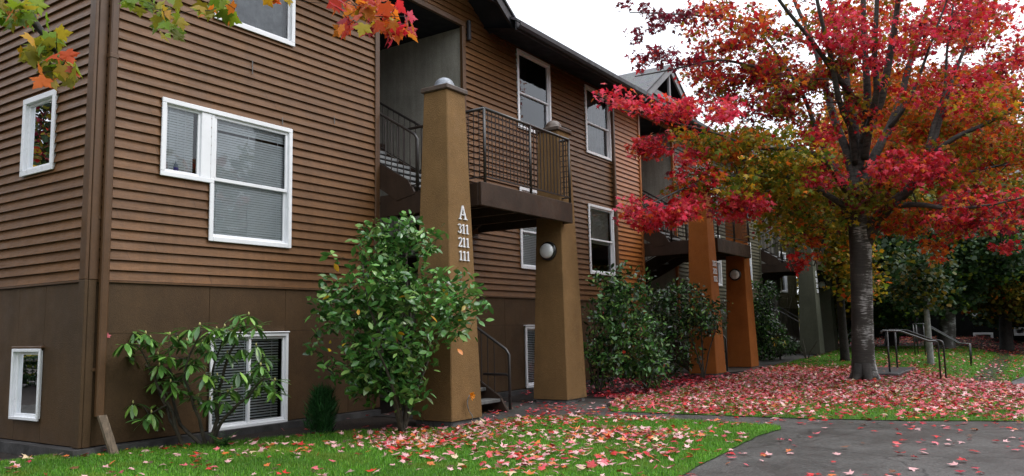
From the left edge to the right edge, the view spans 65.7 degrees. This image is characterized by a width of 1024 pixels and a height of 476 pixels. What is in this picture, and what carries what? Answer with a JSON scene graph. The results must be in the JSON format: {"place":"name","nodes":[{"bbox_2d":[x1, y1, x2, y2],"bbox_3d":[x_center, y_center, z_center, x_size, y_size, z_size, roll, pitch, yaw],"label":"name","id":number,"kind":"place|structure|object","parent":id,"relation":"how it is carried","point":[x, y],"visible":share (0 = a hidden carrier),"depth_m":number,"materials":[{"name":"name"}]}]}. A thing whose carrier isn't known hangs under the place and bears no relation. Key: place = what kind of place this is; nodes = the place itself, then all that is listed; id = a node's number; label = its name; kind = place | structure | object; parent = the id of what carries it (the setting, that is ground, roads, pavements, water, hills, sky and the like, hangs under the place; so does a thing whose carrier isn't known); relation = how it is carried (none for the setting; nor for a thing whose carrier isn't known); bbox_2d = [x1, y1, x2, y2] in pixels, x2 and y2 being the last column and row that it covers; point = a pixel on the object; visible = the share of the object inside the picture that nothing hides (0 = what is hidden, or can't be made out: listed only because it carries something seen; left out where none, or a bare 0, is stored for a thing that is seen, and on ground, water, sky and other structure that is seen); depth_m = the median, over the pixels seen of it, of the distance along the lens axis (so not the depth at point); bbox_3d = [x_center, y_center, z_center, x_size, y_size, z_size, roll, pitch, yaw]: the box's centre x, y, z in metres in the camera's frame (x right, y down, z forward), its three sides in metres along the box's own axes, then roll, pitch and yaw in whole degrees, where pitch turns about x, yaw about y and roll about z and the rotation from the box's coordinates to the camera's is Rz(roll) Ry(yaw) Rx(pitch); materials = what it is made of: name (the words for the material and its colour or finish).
{"place":"outdoors","nodes":[
{"label":"outdoors","id":0,"kind":"place"},
{"bbox_2d":[0,414,780,475],"bbox_3d":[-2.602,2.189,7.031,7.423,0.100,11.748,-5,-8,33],"label":"lawn","id":1,"kind":"structure","parent":0,"point":[446,469],"depth_m":7.96,"materials":[{"name":"plant"}]},
{"bbox_2d":[97,415,118,454],"bbox_3d":[-4.419,2.166,8.672,0.243,0.452,0.097,-1,-7,2],"label":"wood board","id":2,"kind":"object","parent":1,"relation":"on","point":[107,433],"visible":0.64,"depth_m":8.66,"materials":[{"name":"brown wood"}]},
{"bbox_2d":[112,312,290,444],"bbox_3d":[-3.631,1.681,9.166,2.238,1.628,1.120,-1,-7,2],"label":"rhododendron shrub","id":3,"kind":"object","parent":1,"relation":"on","point":[190,367],"visible":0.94,"depth_m":9.12,"materials":[{"name":"green plant"}]},
{"bbox_2d":[208,430,235,446],"bbox_3d":[-3.309,2.288,9.031,0.350,0.174,0.361,-5,-8,33],"label":"fern","id":4,"kind":"object","parent":1,"relation":"on","point":[227,439],"visible":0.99,"depth_m":9.00,"materials":[{"name":"green plant"}]},
{"bbox_2d":[301,380,340,433],"bbox_3d":[-2.417,2.167,10.101,0.538,0.708,0.558,1,-7,-19],"label":"dwarf conifer","id":5,"kind":"object","parent":1,"relation":"on","point":[321,408],"visible":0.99,"depth_m":10.06,"materials":[{"name":"green plant"}]},
{"bbox_2d":[484,449,492,456],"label":"fallen leaf","id":6,"kind":"object","parent":1,"relation":"on","point":[488,452],"visible":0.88,"depth_m":7.96,"materials":[{"name":"plant"}]},
{"bbox_2d":[586,459,596,467],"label":"fallen leaf","id":7,"kind":"object","parent":1,"relation":"on","point":[591,464],"visible":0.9,"depth_m":7.21,"materials":[{"name":"plant"}]},
{"bbox_2d":[0,327,1023,460],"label":"ground","id":8,"kind":"structure","parent":0,"point":[374,422],"depth_m":14.67,"materials":[{"name":"brown soil"}]},
{"bbox_2d":[0,0,417,90],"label":"maple tree","id":9,"kind":"object","parent":8,"relation":"on","point":[45,46],"visible":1,"depth_m":3.30,"materials":[{"name":"orange plant"}]},
{"bbox_2d":[0,0,645,457],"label":"apartment building","id":10,"kind":"structure","parent":8,"relation":"on","point":[294,140],"depth_m":10.96,"materials":[{"name":"brown wood"}]},
{"bbox_2d":[8,349,42,421],"bbox_3d":[-5.705,1.722,9.338,0.680,0.825,0.093,-5,-8,33],"label":"window","id":11,"kind":"structure","parent":10,"relation":"in","point":[26,364],"depth_m":9.38,"materials":[{"name":"white plastic"}]},
{"bbox_2d":[19,89,58,176],"bbox_3d":[-5.751,-1.267,9.673,0.790,0.980,0.093,-5,-8,33],"label":"window","id":12,"kind":"structure","parent":10,"relation":"in","point":[38,135],"depth_m":9.71,"materials":[{"name":"white plastic"}]},
{"bbox_2d":[173,160,178,170],"bbox_3d":[-4.203,-0.883,9.900,0.069,0.179,0.067,-5,-8,33],"label":"plastic bottle","id":13,"kind":"object","parent":10,"relation":"on","point":[175,167],"visible":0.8,"depth_m":9.88,"materials":[{"name":"blue plastic"}]},
{"bbox_2d":[160,97,292,248],"bbox_3d":[-3.946,-0.769,10.616,0.608,1.723,2.030,-5,-8,33],"label":"window","id":14,"kind":"structure","parent":10,"relation":"in","point":[246,163],"depth_m":10.63,"materials":[{"name":"white plastic"}]},
{"bbox_2d":[208,331,289,431],"bbox_3d":[-3.685,1.883,10.612,0.625,1.237,1.264,-5,-8,33],"label":"window","id":15,"kind":"structure","parent":10,"relation":"in","point":[255,413],"depth_m":10.81,"materials":[{"name":"white plastic"}]},
{"bbox_2d":[214,0,295,46],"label":"window","id":16,"kind":"structure","parent":10,"relation":"in","point":[277,23],"depth_m":11.35,"materials":[{"name":"white plastic"}]},
{"bbox_2d":[519,187,536,269],"bbox_3d":[0.305,-0.143,16.927,0.608,1.690,1.340,-5,-8,33],"label":"window","id":17,"kind":"structure","parent":10,"relation":"in","point":[527,235],"depth_m":16.57,"materials":[{"name":"white plastic"}]},
{"bbox_2d":[524,325,534,387],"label":"window","id":18,"kind":"structure","parent":10,"relation":"in","point":[529,329],"depth_m":16.31,"materials":[{"name":"white plastic"}]},
{"bbox_2d":[516,48,551,134],"bbox_3d":[0.248,-3.063,17.263,0.608,1.710,1.340,-5,-8,33],"label":"window","id":19,"kind":"structure","parent":10,"relation":"in","point":[533,81],"depth_m":17.73,"materials":[{"name":"white plastic"}]},
{"bbox_2d":[584,84,611,160],"bbox_3d":[1.889,-2.800,19.695,0.608,1.680,1.310,-5,-8,33],"label":"window","id":20,"kind":"structure","parent":10,"relation":"in","point":[597,121],"depth_m":19.77,"materials":[{"name":"white plastic"}]},
{"bbox_2d":[587,203,615,275],"bbox_3d":[1.945,0.085,19.363,0.608,1.670,1.310,-5,-8,33],"label":"window","id":21,"kind":"structure","parent":10,"relation":"in","point":[601,234],"depth_m":19.68,"materials":[{"name":"white plastic"}]},
{"bbox_2d":[302,209,493,432],"bbox_3d":[-1.426,1.069,9.972,2.100,2.878,2.100,3,-8,-31],"label":"camellia shrub","id":22,"kind":"object","parent":8,"relation":"on","point":[389,361],"visible":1,"depth_m":9.88,"materials":[{"name":"green plant"}]},
{"bbox_2d":[467,392,474,420],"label":"orange flower","id":23,"kind":"object","parent":8,"relation":"on","point":[472,395],"visible":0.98,"depth_m":10.71,"materials":[{"name":"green plant"}]},
{"bbox_2d":[582,260,674,393],"bbox_3d":[2.076,1.752,15.433,2.139,2.648,1.860,0,-7,-7],"label":"camellia shrub","id":24,"kind":"object","parent":8,"relation":"on","point":[614,296],"visible":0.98,"depth_m":15.29,"materials":[{"name":"green plant"}]},
{"bbox_2d":[584,333,673,390],"bbox_3d":[2.304,2.439,15.897,1.967,1.363,1.195,-2,-7,3],"label":"rhododendron shrub","id":25,"kind":"object","parent":8,"relation":"on","point":[649,379],"visible":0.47,"depth_m":15.77,"materials":[{"name":"green plant"}]},
{"bbox_2d":[562,64,758,377],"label":"apartment building","id":26,"kind":"structure","parent":8,"relation":"on","point":[665,254],"depth_m":21.27,"materials":[{"name":"orange paint"}]},
{"bbox_2d":[638,273,732,378],"bbox_3d":[4.004,2.080,18.428,2.213,2.546,1.483,-1,-7,0],"label":"camellia shrub","id":27,"kind":"object","parent":8,"relation":"on","point":[695,317],"visible":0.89,"depth_m":18.33,"materials":[{"name":"green plant"}]},
{"bbox_2d":[673,119,838,360],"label":"apartment building","id":28,"kind":"structure","parent":8,"relation":"on","point":[815,319],"depth_m":29.36,"materials":[{"name":"grey wood"}]},
{"bbox_2d":[695,146,711,196],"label":"window","id":29,"kind":"structure","parent":28,"relation":"in","point":[695,146],"depth_m":25.99,"materials":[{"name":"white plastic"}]},
{"bbox_2d":[714,235,722,285],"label":"window","id":30,"kind":"structure","parent":28,"relation":"in","point":[719,264],"depth_m":26.15,"materials":[{"name":"white plastic"}]},
{"bbox_2d":[749,243,752,288],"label":"window","id":31,"kind":"structure","parent":28,"relation":"in","point":[750,259],"depth_m":28.91,"materials":[{"name":"white plastic"}]},
{"bbox_2d":[778,251,787,292],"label":"window","id":32,"kind":"structure","parent":28,"relation":"in","point":[783,280],"depth_m":32.76,"materials":[{"name":"white plastic"}]},
{"bbox_2d":[751,278,793,359],"bbox_3d":[8.209,2.772,25.646,1.690,2.910,1.748,-5,-8,33],"label":"camellia shrub","id":33,"kind":"object","parent":8,"relation":"on","point":[762,315],"visible":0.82,"depth_m":25.39,"materials":[{"name":"green plant"}]},
{"bbox_2d":[767,334,819,358],"bbox_3d":[8.986,3.508,25.424,1.918,0.919,1.155,1,-7,-14],"label":"laurel shrub","id":34,"kind":"object","parent":8,"relation":"on","point":[783,343],"visible":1,"depth_m":25.33,"materials":[{"name":"green plant"}]},
{"bbox_2d":[738,136,891,360],"bbox_3d":[9.260,0.278,24.040,3.810,7.033,6.025,-5,-8,33],"label":"maple tree","id":35,"kind":"object","parent":8,"relation":"on","point":[838,255],"visible":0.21,"depth_m":23.25,"materials":[{"name":"green plant"}]},
{"bbox_2d":[794,241,884,340],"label":"broadleaf tree","id":36,"kind":"object","parent":8,"relation":"on","point":[796,244],"depth_m":44.32,"materials":[{"name":"green plant"}]},
{"bbox_2d":[837,320,850,344],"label":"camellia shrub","id":37,"kind":"object","parent":8,"relation":"on","point":[848,330],"visible":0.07,"depth_m":33.84,"materials":[{"name":"green plant"}]},
{"bbox_2d":[794,199,913,345],"bbox_3d":[15.239,1.368,33.921,5.865,6.709,8.453,-5,-8,33],"label":"maple tree","id":38,"kind":"object","parent":8,"relation":"on","point":[890,334],"visible":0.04,"depth_m":33.18,"materials":[{"name":"green plant"}]},
{"bbox_2d":[805,63,1023,341],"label":"maple tree","id":39,"kind":"object","parent":8,"relation":"on","point":[888,187],"visible":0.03,"depth_m":35.56,"materials":[{"name":"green plant"}]},
{"bbox_2d":[874,150,1023,340],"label":"apartment building","id":40,"kind":"structure","parent":8,"relation":"on","point":[964,328],"depth_m":43.87,"materials":[{"name":"white"}]},
{"bbox_2d":[973,332,992,337],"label":"window","id":41,"kind":"structure","parent":40,"relation":"in","point":[986,334],"depth_m":43.38,"materials":[{"name":"white plastic"}]},
{"bbox_2d":[1014,327,1023,335],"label":"window","id":42,"kind":"structure","parent":40,"relation":"in","point":[1017,332],"depth_m":42.51,"materials":[{"name":"white plastic"}]},
{"bbox_2d":[905,172,1023,350],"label":"maple tree","id":43,"kind":"object","parent":8,"relation":"on","point":[1004,306],"visible":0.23,"depth_m":32.03,"materials":[{"name":"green plant"}]},
{"bbox_2d":[960,174,1023,330],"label":"broadleaf tree","id":44,"kind":"object","parent":8,"relation":"on","point":[989,322],"visible":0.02,"depth_m":39.72,"materials":[{"name":"green plant"}]},
{"bbox_2d":[375,398,1023,475],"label":"path","id":45,"kind":"structure","parent":0,"point":[869,451],"depth_m":8.19,"materials":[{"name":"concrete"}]},
{"bbox_2d":[506,0,1023,305],"label":"sky","id":46,"kind":"structure","parent":0,"point":[593,29],"materials":[{"name":"white"}]},
{"bbox_2d":[661,344,925,372],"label":"path","id":47,"kind":"structure","parent":0,"point":[766,362],"depth_m":24.48,"materials":[{"name":"concrete"}]},
{"bbox_2d":[609,345,1023,420],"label":"leaf strewn lawn","id":48,"kind":"structure","parent":0,"point":[874,413],"depth_m":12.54,"materials":[{"name":"red plant"}]},
{"bbox_2d":[8,336,1023,475],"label":"fallen leaves","id":49,"kind":"object","parent":48,"relation":"on","point":[646,400],"depth_m":12.72,"materials":[{"name":"red plant"}]},
{"bbox_2d":[591,0,1023,380],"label":"maple tree","id":50,"kind":"object","parent":48,"relation":"on","point":[917,149],"visible":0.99,"depth_m":16.19,"materials":[{"name":"red plant"}]},
{"bbox_2d":[877,367,922,377],"bbox_3d":[9.276,3.405,18.658,1.630,0.580,2.850,-5,-8,33],"label":"landing step","id":51,"kind":"object","parent":48,"relation":"on","point":[898,371],"visible":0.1,"depth_m":18.58,"materials":[{"name":"concrete"}]},
{"bbox_2d":[880,330,941,379],"bbox_3d":[9.230,2.720,18.323,1.573,1.216,0.044,1,-7,-14],"label":"stair handrail","id":52,"kind":"object","parent":51,"relation":"on","point":[888,353],"visible":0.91,"depth_m":18.34,"materials":[{"name":"grey metal"}]},
{"bbox_2d":[888,329,946,377],"bbox_3d":[9.836,2.817,19.278,1.240,1.217,0.044,-5,-8,33],"label":"stair handrail","id":53,"kind":"object","parent":51,"relation":"on","point":[944,358],"visible":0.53,"depth_m":19.27,"materials":[{"name":"grey metal"}]},
{"bbox_2d":[877,242,966,364],"bbox_3d":[11.386,1.809,21.976,2.212,3.502,2.514,-3,-7,12],"label":"young tree","id":54,"kind":"object","parent":48,"relation":"on","point":[912,285],"visible":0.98,"depth_m":21.76,"materials":[{"name":"green plant"}]},
{"bbox_2d":[831,194,1023,348],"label":"broadleaf tree","id":55,"kind":"object","parent":48,"relation":"on","point":[980,263],"visible":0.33,"depth_m":28.17,"materials":[{"name":"green plant"}]},
{"bbox_2d":[912,323,971,365],"bbox_3d":[12.931,3.219,23.863,0.064,1.331,1.578,5,-9,-41],"label":"stair handrail","id":56,"kind":"object","parent":48,"relation":"on","point":[941,334],"visible":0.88,"depth_m":24.18,"materials":[{"name":"grey metal"}]},
{"bbox_2d":[915,324,972,362],"bbox_3d":[13.491,3.329,24.771,0.068,1.353,1.574,5,-9,-42],"label":"stair handrail","id":57,"kind":"object","parent":48,"relation":"on","point":[944,334],"visible":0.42,"depth_m":24.86,"materials":[{"name":"grey metal"}]},
{"bbox_2d":[1012,377,1023,384],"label":"path","id":58,"kind":"structure","parent":0,"point":[1019,381],"depth_m":18.98,"materials":[{"name":"concrete"}]}
]}

